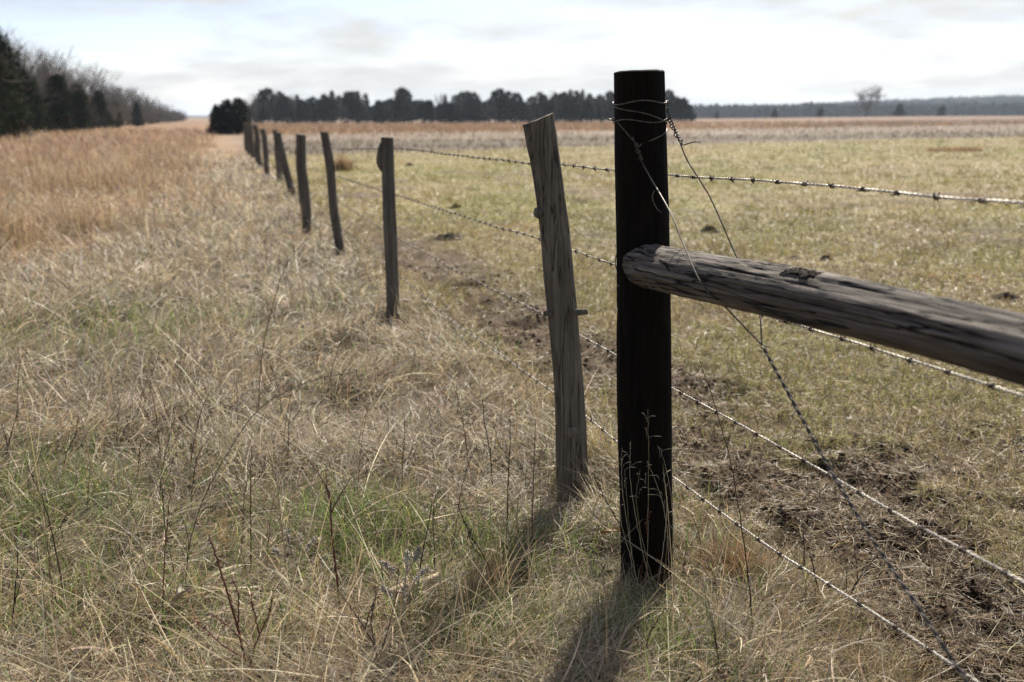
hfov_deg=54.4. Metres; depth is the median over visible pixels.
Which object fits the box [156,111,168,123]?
brush shrub
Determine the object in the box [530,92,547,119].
evergreen tree
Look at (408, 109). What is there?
evergreen tree
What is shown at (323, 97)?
evergreen tree
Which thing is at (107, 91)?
bare tree
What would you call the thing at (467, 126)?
field stubble
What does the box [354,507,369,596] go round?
weed stalk
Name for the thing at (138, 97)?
bare tree
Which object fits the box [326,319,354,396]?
weed stalk
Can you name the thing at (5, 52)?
cedar tree
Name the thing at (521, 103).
evergreen tree
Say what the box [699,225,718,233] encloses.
dung pat
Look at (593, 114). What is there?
evergreen tree
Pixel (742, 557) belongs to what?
grass tuft
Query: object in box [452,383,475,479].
weed stalk
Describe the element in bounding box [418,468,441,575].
weed stalk
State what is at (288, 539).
silvery forb
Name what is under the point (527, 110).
evergreen tree
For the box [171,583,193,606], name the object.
dead leaf
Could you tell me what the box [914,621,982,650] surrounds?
dung pat
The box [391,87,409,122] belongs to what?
evergreen tree
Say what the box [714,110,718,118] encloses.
cedar bush
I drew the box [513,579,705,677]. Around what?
grass tuft
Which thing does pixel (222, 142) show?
ground
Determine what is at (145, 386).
weed stalk
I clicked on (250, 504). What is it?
weed stalk
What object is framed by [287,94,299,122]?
bare tree
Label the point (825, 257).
dung pat
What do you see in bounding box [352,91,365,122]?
evergreen tree
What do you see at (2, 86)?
cedar tree
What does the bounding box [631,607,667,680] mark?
dry cane
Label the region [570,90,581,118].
evergreen tree
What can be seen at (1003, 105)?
wood
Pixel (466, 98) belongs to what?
evergreen tree
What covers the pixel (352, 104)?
evergreen tree
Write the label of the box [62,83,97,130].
cedar tree
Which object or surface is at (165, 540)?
weed stalk
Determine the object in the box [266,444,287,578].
weed stalk
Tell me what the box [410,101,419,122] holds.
evergreen tree
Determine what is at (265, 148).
fence post
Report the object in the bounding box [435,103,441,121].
evergreen tree
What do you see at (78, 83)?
bare tree
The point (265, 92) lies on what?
evergreen tree
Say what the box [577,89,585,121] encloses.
evergreen tree
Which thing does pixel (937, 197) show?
barbed wire
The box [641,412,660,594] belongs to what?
grass stalk
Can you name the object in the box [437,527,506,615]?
grass tuft
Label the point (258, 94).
evergreen tree
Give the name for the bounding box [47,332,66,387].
weed stalk
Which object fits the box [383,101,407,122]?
bare tree
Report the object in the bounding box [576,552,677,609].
grass tuft
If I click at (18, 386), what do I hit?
dry cane
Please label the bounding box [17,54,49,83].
bare tree
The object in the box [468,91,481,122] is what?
evergreen tree
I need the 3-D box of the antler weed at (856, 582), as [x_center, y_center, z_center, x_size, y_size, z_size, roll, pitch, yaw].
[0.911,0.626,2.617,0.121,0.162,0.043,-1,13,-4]
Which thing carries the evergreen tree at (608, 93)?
on the ground at (222, 142)
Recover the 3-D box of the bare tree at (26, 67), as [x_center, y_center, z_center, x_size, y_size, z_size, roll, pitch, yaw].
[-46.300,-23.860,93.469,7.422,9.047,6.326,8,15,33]
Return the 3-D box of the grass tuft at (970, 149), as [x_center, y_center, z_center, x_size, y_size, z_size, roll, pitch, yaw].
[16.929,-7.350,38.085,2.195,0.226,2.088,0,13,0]
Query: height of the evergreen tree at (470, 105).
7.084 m
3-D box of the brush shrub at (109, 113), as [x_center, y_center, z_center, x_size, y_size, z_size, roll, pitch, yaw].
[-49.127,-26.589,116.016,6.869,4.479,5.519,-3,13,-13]
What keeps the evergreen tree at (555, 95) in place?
on the ground at (222, 142)
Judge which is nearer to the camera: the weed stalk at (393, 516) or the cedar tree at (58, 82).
the weed stalk at (393, 516)
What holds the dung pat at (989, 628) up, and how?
on the ground at (222, 142)
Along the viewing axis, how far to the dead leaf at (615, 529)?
2.89 m
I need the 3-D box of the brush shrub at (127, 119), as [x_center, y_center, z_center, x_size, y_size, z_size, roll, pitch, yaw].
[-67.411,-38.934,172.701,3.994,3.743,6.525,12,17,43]
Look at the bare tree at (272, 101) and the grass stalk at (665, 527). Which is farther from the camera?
the bare tree at (272, 101)
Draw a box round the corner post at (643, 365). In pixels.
[614,69,672,590]
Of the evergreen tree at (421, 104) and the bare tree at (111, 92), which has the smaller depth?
the bare tree at (111, 92)
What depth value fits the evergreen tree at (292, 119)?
245.91 m
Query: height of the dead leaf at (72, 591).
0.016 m
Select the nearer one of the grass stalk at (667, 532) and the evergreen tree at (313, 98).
the grass stalk at (667, 532)
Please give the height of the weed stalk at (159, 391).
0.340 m
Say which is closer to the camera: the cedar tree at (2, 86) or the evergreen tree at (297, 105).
the cedar tree at (2, 86)
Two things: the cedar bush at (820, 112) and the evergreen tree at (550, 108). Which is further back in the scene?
the cedar bush at (820, 112)
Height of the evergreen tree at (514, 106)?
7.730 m
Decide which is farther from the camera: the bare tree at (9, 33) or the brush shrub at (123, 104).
the brush shrub at (123, 104)
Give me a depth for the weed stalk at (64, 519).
2.54 m
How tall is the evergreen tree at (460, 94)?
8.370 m
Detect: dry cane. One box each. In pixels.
[10,537,27,633]
[16,353,37,443]
[185,369,356,581]
[257,231,313,420]
[592,472,619,525]
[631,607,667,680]
[700,361,752,626]
[712,620,724,676]
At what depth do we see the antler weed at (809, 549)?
2.62 m
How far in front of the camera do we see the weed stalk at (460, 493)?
2.97 m
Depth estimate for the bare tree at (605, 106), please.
234.51 m
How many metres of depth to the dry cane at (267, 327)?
4.15 m
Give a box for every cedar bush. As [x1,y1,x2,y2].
[205,107,218,133]
[210,98,247,134]
[231,97,255,133]
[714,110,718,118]
[771,108,777,117]
[816,108,824,117]
[891,104,907,116]
[937,106,945,115]
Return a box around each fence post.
[243,123,246,151]
[244,123,249,154]
[248,123,254,158]
[253,124,257,162]
[253,126,262,166]
[260,129,269,175]
[272,130,282,182]
[274,132,295,194]
[296,134,311,234]
[320,132,345,255]
[376,137,399,324]
[522,113,588,507]
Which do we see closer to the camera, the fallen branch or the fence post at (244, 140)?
the fallen branch
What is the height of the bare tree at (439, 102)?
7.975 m
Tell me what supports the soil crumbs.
on the ground at (222, 142)
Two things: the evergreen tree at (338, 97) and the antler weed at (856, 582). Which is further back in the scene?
the evergreen tree at (338, 97)
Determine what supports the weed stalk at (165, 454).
on the ground at (222, 142)
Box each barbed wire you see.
[252,132,1023,206]
[262,159,978,681]
[271,158,1023,582]
[286,155,1023,397]
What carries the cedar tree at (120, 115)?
on the ground at (222, 142)
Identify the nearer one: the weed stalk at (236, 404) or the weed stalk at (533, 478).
the weed stalk at (533, 478)
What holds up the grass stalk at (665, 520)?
on the ground at (222, 142)
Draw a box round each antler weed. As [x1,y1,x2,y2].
[801,510,818,593]
[845,549,879,602]
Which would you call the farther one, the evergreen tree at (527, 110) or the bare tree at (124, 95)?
the evergreen tree at (527, 110)
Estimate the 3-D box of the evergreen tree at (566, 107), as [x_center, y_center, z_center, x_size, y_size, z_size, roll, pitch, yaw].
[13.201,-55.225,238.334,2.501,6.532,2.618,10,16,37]
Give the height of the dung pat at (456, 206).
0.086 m
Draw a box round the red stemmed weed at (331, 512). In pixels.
[308,459,351,614]
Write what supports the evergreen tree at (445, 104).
on the ground at (222, 142)
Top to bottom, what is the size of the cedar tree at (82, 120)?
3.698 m
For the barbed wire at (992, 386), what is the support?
attached to the fence post at (278, 168)
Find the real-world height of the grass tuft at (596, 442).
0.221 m
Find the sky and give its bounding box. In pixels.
[0,0,1023,115]
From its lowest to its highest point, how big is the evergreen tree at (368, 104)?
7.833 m
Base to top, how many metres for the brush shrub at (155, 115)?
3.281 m
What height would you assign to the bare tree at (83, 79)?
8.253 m
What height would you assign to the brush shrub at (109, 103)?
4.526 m
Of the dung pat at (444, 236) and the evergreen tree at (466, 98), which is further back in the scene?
the evergreen tree at (466, 98)
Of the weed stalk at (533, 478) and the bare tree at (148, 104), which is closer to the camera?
the weed stalk at (533, 478)
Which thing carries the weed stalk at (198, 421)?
on the ground at (222, 142)
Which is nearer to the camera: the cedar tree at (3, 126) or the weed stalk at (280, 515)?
the weed stalk at (280, 515)
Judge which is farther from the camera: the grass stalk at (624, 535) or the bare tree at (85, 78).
the bare tree at (85, 78)
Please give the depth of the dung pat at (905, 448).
3.93 m
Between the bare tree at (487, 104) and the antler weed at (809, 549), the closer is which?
the antler weed at (809, 549)
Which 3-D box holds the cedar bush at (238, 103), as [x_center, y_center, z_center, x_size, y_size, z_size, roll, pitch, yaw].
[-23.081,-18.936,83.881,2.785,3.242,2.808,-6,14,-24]
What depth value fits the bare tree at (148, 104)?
238.58 m
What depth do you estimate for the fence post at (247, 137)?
35.42 m
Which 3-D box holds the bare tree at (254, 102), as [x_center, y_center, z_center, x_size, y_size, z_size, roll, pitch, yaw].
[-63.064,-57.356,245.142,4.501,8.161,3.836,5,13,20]
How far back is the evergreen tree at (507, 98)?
240.68 m
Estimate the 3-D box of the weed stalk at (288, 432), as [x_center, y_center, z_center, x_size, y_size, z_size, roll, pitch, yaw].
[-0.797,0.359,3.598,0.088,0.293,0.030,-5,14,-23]
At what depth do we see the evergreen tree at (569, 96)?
247.25 m
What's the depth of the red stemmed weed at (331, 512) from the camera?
2.52 m
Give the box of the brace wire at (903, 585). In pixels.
[608,100,968,681]
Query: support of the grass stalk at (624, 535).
on the ground at (222, 142)
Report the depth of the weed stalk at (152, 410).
3.50 m
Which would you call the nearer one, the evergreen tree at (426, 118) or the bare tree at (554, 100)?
the evergreen tree at (426, 118)
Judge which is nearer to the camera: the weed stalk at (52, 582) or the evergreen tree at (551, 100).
the weed stalk at (52, 582)
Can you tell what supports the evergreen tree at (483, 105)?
on the ground at (222, 142)
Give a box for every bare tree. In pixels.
[0,30,39,81]
[1,22,23,49]
[2,29,80,101]
[13,42,42,85]
[16,48,64,108]
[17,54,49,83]
[21,41,74,92]
[21,46,57,85]
[27,47,83,88]
[45,54,123,103]
[62,69,85,90]
[69,58,98,100]
[72,63,113,99]
[75,67,95,97]
[87,77,128,102]
[87,84,128,102]
[94,84,117,125]
[96,85,135,101]
[105,83,138,124]
[112,84,135,110]
[114,86,135,121]
[130,92,150,107]
[140,95,160,123]
[156,103,174,122]
[244,97,263,120]
[250,93,262,122]
[265,90,280,123]
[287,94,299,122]
[333,98,342,119]
[335,100,350,122]
[361,95,370,122]
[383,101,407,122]
[434,93,443,122]
[455,100,465,120]
[482,99,498,122]
[523,100,535,121]
[549,88,558,122]
[562,92,584,121]
[570,92,587,121]
[588,93,602,121]
[600,95,611,122]
[853,84,887,116]
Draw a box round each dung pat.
[430,233,463,240]
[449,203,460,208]
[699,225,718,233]
[820,255,833,260]
[902,445,923,454]
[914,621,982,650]
[951,573,997,601]
[960,621,1016,650]
[991,292,1022,301]
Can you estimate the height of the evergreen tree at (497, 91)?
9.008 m
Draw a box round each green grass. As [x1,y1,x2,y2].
[0,179,867,681]
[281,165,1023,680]
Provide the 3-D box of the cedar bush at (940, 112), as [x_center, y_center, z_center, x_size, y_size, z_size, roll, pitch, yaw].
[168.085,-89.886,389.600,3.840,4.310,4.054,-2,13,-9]
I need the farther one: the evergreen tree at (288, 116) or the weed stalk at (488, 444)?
the evergreen tree at (288, 116)
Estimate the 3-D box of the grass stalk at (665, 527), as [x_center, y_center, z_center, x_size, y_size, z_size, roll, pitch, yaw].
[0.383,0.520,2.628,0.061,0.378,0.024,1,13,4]
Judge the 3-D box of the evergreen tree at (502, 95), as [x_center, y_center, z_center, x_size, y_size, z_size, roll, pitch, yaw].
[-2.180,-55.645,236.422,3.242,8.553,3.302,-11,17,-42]
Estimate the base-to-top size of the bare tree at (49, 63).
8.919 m
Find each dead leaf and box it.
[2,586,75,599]
[4,631,35,649]
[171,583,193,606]
[600,526,619,532]
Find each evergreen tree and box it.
[251,97,266,122]
[256,89,267,122]
[259,87,274,122]
[266,96,277,121]
[269,94,281,122]
[276,93,287,120]
[282,97,290,122]
[289,100,295,120]
[291,94,305,123]
[295,99,306,119]
[304,98,316,123]
[308,96,318,123]
[313,102,325,122]
[317,94,329,122]
[320,101,334,121]
[325,90,338,123]
[335,94,343,116]
[339,91,349,122]
[346,91,355,119]
[348,91,363,122]
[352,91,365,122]
[361,106,370,122]
[362,93,370,122]
[371,104,377,122]
[372,99,384,123]
[380,103,390,123]
[385,98,396,122]
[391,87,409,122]
[398,87,411,123]
[402,93,413,122]
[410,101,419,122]
[417,101,424,118]
[422,100,430,120]
[424,100,433,122]
[430,100,435,122]
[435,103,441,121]
[441,94,449,122]
[442,102,451,119]
[448,95,464,122]
[448,102,456,123]
[453,92,469,122]
[457,90,476,121]
[467,97,475,122]
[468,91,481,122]
[470,97,482,121]
[482,100,489,122]
[486,91,497,122]
[492,98,501,122]
[493,88,504,120]
[494,88,509,122]
[504,91,512,122]
[509,92,517,122]
[509,93,520,122]
[516,96,525,122]
[519,103,530,121]
[524,95,538,121]
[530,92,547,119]
[539,94,548,115]
[541,100,553,116]
[549,98,556,120]
[551,92,560,121]
[555,92,565,117]
[561,92,568,121]
[561,97,571,121]
[567,89,574,121]
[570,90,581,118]
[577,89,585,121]
[580,100,591,121]
[584,93,592,122]
[587,98,598,120]
[592,95,609,121]
[604,90,613,121]
[606,93,613,120]
[665,89,677,119]
[665,93,674,117]
[667,96,680,121]
[676,97,690,121]
[687,104,693,120]
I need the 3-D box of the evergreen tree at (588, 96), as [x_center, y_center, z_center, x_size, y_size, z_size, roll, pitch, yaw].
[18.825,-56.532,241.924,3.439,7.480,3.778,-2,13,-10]
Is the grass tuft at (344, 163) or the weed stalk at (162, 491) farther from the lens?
the grass tuft at (344, 163)
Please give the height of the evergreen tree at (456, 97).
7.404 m
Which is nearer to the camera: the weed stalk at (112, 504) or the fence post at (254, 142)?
the weed stalk at (112, 504)
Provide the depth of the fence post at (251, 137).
31.97 m
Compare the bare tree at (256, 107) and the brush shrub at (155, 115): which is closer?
the brush shrub at (155, 115)
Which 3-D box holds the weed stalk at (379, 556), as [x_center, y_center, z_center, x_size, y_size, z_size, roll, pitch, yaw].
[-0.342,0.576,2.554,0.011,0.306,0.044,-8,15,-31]
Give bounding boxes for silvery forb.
[271,527,316,578]
[380,546,429,636]
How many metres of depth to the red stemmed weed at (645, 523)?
2.64 m
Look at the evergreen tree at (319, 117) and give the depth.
241.05 m
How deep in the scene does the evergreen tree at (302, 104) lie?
236.15 m
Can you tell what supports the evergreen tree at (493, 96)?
on the ground at (222, 142)
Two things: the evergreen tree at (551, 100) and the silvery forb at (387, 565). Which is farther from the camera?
the evergreen tree at (551, 100)
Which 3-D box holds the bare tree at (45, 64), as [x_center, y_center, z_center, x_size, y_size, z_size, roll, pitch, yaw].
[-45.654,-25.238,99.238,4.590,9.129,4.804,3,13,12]
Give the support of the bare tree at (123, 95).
on the ground at (222, 142)
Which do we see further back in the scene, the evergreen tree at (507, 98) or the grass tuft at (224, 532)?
the evergreen tree at (507, 98)
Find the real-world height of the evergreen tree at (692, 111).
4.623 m
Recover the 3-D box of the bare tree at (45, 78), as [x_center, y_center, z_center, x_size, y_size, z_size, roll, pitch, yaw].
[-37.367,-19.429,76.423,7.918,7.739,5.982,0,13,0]
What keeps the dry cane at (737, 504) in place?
on the ground at (222, 142)
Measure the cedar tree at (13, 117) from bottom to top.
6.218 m
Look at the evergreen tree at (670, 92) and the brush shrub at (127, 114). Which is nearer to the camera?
the brush shrub at (127, 114)
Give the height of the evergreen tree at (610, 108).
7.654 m
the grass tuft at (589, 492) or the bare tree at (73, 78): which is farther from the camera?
the bare tree at (73, 78)
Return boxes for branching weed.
[1,410,19,469]
[192,534,275,678]
[339,562,402,674]
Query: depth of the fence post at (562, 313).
3.19 m
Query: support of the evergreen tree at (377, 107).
on the ground at (222, 142)
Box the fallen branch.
[376,572,443,603]
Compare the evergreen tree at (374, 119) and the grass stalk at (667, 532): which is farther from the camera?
the evergreen tree at (374, 119)
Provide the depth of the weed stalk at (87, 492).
3.10 m
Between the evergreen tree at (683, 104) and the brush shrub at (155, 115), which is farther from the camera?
the evergreen tree at (683, 104)
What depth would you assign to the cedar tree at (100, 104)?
108.87 m
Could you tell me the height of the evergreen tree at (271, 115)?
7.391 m
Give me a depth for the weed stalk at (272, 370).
4.12 m
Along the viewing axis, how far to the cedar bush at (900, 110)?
389.07 m
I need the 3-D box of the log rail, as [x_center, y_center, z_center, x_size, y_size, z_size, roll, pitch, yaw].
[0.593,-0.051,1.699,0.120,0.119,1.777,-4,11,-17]
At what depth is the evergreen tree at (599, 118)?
236.61 m
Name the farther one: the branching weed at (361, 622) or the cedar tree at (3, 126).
the cedar tree at (3, 126)
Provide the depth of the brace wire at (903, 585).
2.02 m
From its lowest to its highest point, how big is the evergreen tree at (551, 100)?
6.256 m
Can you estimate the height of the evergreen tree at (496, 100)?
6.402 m
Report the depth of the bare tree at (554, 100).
243.44 m
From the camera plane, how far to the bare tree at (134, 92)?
189.85 m
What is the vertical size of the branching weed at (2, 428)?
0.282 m
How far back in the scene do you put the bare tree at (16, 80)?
54.36 m
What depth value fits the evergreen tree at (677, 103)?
233.91 m
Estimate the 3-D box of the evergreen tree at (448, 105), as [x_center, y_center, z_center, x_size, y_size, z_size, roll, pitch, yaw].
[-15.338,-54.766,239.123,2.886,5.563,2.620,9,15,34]
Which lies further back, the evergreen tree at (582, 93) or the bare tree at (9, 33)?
the evergreen tree at (582, 93)
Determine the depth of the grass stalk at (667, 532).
2.65 m
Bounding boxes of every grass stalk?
[602,454,637,584]
[602,504,640,593]
[618,467,635,582]
[623,441,650,589]
[629,473,655,588]
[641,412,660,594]
[642,462,668,580]
[647,470,669,593]
[650,446,685,587]
[662,484,673,582]
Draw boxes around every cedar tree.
[0,28,30,136]
[0,51,32,139]
[0,67,10,133]
[0,116,8,140]
[2,60,43,133]
[16,68,48,136]
[30,86,57,133]
[42,74,75,133]
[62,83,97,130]
[71,93,94,131]
[90,90,120,129]
[109,101,123,128]
[130,101,144,126]
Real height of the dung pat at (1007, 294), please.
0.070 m
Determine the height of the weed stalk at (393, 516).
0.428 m
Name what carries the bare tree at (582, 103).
on the ground at (222, 142)
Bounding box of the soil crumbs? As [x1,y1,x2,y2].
[398,262,1023,681]
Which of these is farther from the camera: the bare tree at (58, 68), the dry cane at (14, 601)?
the bare tree at (58, 68)
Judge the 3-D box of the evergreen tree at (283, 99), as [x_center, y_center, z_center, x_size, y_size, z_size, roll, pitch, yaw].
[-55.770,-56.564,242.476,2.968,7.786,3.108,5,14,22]
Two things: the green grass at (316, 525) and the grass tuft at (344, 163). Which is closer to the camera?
the green grass at (316, 525)
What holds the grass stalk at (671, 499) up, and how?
on the ground at (222, 142)
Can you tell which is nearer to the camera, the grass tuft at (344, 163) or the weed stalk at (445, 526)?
the weed stalk at (445, 526)
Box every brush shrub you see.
[88,101,118,128]
[89,98,125,126]
[91,96,125,126]
[118,100,133,126]
[121,106,144,125]
[122,103,130,120]
[131,104,153,124]
[150,111,158,123]
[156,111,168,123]
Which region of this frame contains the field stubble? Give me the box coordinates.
[240,119,1023,154]
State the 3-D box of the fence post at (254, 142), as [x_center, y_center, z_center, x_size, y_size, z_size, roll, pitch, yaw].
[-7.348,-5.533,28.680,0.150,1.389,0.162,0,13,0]
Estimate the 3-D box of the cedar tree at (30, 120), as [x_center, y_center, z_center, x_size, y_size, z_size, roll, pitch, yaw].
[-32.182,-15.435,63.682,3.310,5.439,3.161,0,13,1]
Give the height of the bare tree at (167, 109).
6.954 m
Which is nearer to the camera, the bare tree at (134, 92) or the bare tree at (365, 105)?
the bare tree at (134, 92)
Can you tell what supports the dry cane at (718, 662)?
on the ground at (222, 142)
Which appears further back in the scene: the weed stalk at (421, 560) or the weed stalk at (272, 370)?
the weed stalk at (272, 370)
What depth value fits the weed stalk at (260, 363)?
4.44 m
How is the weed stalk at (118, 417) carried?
on the ground at (222, 142)
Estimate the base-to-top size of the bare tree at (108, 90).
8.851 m
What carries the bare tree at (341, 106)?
on the ground at (222, 142)
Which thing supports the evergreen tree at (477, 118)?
on the ground at (222, 142)
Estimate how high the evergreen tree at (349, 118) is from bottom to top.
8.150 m
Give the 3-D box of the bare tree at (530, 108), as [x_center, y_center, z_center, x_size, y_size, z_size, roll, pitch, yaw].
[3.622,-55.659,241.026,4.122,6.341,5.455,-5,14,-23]
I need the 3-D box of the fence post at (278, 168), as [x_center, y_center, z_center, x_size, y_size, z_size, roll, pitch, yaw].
[-4.555,-3.439,19.434,0.135,1.343,0.226,-12,17,-43]
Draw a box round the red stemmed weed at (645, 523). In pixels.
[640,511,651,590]
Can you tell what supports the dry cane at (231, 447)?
on the ground at (222, 142)
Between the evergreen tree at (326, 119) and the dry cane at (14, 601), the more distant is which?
the evergreen tree at (326, 119)
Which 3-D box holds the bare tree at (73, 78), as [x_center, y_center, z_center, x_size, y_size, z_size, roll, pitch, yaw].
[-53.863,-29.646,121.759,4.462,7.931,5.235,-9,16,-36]
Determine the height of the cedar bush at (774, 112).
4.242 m
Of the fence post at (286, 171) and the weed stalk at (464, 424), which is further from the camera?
the fence post at (286, 171)
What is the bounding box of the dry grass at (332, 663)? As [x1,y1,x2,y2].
[0,145,1020,681]
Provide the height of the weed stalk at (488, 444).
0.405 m
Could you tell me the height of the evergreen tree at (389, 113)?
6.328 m
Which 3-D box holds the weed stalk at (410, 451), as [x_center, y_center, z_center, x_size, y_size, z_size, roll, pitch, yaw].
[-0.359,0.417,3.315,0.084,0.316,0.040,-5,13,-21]
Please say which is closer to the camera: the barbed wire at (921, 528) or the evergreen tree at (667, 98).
the barbed wire at (921, 528)
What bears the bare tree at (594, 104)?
on the ground at (222, 142)
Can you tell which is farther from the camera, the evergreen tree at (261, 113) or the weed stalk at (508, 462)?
the evergreen tree at (261, 113)
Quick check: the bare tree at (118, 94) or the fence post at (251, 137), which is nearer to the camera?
the fence post at (251, 137)
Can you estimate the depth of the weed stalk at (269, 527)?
2.81 m
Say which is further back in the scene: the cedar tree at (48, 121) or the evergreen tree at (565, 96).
the evergreen tree at (565, 96)
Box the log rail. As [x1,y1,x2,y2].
[622,244,1023,385]
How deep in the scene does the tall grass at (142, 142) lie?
17.83 m
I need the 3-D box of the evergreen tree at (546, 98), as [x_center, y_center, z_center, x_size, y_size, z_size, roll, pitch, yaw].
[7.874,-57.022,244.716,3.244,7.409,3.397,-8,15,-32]
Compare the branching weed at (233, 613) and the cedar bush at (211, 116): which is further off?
the cedar bush at (211, 116)
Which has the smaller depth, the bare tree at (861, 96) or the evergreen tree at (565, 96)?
the evergreen tree at (565, 96)
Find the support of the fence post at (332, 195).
on the ground at (222, 142)
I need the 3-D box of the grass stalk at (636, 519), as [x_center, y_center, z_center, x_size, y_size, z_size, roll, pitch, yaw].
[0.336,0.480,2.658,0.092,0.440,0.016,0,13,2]
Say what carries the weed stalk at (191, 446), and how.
on the ground at (222, 142)
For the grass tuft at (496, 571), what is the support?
on the ground at (222, 142)
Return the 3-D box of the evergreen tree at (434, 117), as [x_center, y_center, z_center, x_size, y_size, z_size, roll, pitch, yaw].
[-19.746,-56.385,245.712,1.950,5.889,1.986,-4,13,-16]
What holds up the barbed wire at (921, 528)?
attached to the fence post at (278, 168)
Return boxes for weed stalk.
[27,465,68,605]
[42,546,63,631]
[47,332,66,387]
[63,416,78,472]
[87,460,96,524]
[107,470,132,559]
[116,390,120,449]
[131,347,161,433]
[133,433,147,484]
[139,375,163,481]
[145,456,173,565]
[147,358,169,430]
[148,413,180,511]
[160,386,179,469]
[162,491,172,623]
[186,328,221,419]
[187,382,215,479]
[189,443,202,519]
[235,445,266,569]
[236,374,245,444]
[241,477,248,542]
[249,324,266,404]
[259,343,283,417]
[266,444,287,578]
[266,478,279,572]
[280,402,300,472]
[291,345,328,407]
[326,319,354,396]
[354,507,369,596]
[365,465,414,577]
[374,506,384,609]
[392,419,415,501]
[409,504,431,606]
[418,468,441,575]
[432,495,447,592]
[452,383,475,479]
[453,445,476,548]
[456,504,497,603]
[482,397,492,499]
[492,416,512,531]
[516,421,551,544]
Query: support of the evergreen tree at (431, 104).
on the ground at (222, 142)
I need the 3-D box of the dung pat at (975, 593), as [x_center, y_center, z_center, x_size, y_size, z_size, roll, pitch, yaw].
[1.291,0.677,2.800,0.153,0.047,0.150,0,13,0]
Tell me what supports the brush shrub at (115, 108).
on the ground at (222, 142)
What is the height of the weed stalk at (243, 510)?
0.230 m
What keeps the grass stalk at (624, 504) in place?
on the ground at (222, 142)
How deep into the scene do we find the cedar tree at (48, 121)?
72.77 m
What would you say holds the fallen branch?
on the ground at (222, 142)
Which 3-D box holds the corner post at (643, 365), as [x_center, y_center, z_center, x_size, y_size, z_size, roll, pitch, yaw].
[0.351,0.166,2.658,0.196,1.718,0.153,0,13,0]
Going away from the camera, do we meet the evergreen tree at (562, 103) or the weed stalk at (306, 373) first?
the weed stalk at (306, 373)
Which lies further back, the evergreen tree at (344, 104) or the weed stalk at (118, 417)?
the evergreen tree at (344, 104)
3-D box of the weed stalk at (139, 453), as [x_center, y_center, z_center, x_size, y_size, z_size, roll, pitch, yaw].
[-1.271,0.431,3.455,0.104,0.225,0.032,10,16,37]
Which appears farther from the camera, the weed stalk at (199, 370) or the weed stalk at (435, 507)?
the weed stalk at (199, 370)
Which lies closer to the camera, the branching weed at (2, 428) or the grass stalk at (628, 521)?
the grass stalk at (628, 521)
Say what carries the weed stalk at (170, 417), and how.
on the ground at (222, 142)
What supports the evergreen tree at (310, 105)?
on the ground at (222, 142)
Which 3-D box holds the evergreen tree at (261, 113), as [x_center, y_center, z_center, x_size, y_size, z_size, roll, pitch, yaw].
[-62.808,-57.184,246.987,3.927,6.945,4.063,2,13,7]
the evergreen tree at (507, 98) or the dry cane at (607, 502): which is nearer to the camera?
the dry cane at (607, 502)
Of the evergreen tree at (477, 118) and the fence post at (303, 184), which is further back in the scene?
the evergreen tree at (477, 118)
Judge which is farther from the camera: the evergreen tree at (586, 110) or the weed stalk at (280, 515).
the evergreen tree at (586, 110)
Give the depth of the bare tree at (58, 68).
83.80 m
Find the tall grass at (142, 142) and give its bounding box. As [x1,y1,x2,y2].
[0,125,281,293]
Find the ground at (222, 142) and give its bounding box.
[0,116,1023,681]
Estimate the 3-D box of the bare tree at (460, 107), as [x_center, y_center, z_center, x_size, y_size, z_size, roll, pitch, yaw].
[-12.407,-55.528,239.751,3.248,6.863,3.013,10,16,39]
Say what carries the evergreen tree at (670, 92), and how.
on the ground at (222, 142)
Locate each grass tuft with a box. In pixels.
[191,503,257,554]
[333,154,358,170]
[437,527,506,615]
[438,515,546,612]
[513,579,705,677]
[541,448,611,518]
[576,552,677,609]
[586,409,618,474]
[678,526,789,583]
[905,267,987,283]
[925,146,983,151]
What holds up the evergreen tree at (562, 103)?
on the ground at (222, 142)
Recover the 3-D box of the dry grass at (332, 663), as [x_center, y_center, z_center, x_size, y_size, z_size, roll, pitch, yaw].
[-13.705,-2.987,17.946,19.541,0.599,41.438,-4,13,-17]
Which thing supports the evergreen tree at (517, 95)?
on the ground at (222, 142)
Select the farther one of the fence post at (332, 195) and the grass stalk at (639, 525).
the fence post at (332, 195)
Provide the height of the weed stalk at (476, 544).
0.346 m
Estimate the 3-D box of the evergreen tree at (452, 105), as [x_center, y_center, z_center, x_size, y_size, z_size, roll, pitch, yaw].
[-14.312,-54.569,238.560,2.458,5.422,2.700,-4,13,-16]
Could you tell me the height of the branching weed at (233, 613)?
0.396 m
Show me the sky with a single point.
(192, 55)
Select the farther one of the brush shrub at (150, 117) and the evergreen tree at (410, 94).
the evergreen tree at (410, 94)
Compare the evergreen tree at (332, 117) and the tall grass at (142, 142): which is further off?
the evergreen tree at (332, 117)
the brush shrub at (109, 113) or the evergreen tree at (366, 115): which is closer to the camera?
the brush shrub at (109, 113)
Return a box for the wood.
[354,94,1023,119]
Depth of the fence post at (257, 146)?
25.44 m
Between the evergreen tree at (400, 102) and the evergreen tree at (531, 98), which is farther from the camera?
the evergreen tree at (531, 98)
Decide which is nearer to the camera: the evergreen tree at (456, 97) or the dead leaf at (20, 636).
the dead leaf at (20, 636)
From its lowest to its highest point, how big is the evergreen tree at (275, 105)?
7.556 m
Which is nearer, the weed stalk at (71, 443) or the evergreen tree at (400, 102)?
the weed stalk at (71, 443)
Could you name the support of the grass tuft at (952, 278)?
on the ground at (222, 142)
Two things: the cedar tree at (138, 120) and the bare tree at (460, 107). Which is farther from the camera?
the bare tree at (460, 107)

